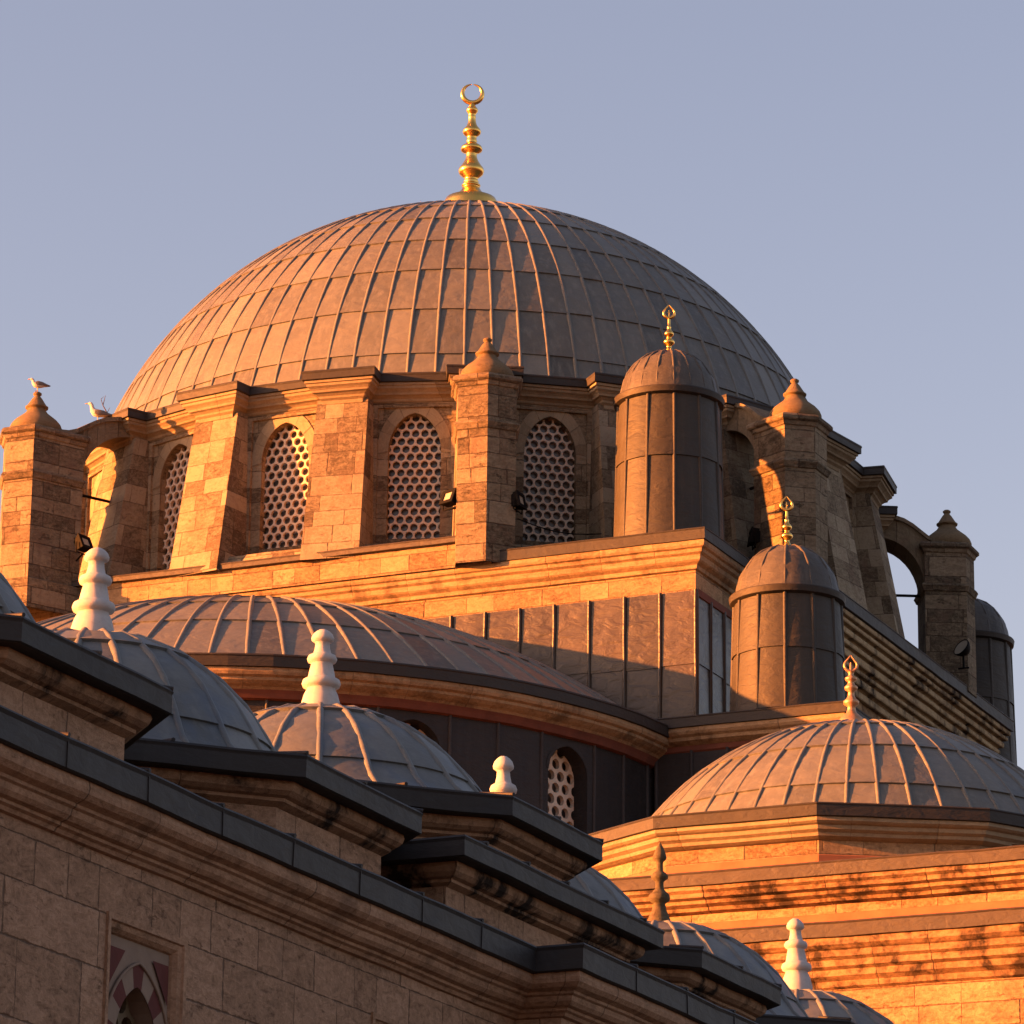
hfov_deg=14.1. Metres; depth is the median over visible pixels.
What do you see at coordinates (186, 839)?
courtyard arcade
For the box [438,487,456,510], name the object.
floodlight
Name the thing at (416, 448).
window
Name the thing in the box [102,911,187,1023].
window
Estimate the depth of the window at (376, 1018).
37.85 m
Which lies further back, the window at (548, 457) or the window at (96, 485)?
the window at (96, 485)
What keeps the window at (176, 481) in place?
in the mosque
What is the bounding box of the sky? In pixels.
[0,0,1023,769]
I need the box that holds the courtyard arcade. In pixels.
[0,547,893,1023]
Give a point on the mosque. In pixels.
(290, 442)
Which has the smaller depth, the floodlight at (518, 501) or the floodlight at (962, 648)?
the floodlight at (518, 501)
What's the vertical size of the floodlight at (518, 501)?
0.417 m
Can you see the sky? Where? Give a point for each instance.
(847, 175)
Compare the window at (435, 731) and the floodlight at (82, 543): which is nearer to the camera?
the window at (435, 731)
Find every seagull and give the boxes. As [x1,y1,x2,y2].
[28,378,50,391]
[86,402,110,419]
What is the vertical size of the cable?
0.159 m
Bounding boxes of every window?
[89,472,101,520]
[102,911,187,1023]
[152,435,192,568]
[252,415,313,548]
[371,1012,403,1023]
[377,407,450,538]
[398,716,442,748]
[516,410,586,542]
[546,744,589,833]
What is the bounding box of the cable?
[518,518,601,534]
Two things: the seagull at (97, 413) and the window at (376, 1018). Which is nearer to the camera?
the window at (376, 1018)
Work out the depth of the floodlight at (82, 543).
82.94 m
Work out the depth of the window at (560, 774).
74.48 m
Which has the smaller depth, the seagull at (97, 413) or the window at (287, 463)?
the window at (287, 463)
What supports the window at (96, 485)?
in the mosque
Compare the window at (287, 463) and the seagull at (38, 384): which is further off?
the seagull at (38, 384)
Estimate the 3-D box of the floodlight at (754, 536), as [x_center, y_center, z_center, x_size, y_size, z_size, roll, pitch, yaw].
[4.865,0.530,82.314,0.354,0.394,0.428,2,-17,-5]
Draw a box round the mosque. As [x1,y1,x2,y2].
[0,84,1023,1023]
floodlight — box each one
[74,533,93,561]
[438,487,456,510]
[511,490,526,514]
[747,526,759,550]
[954,639,969,669]

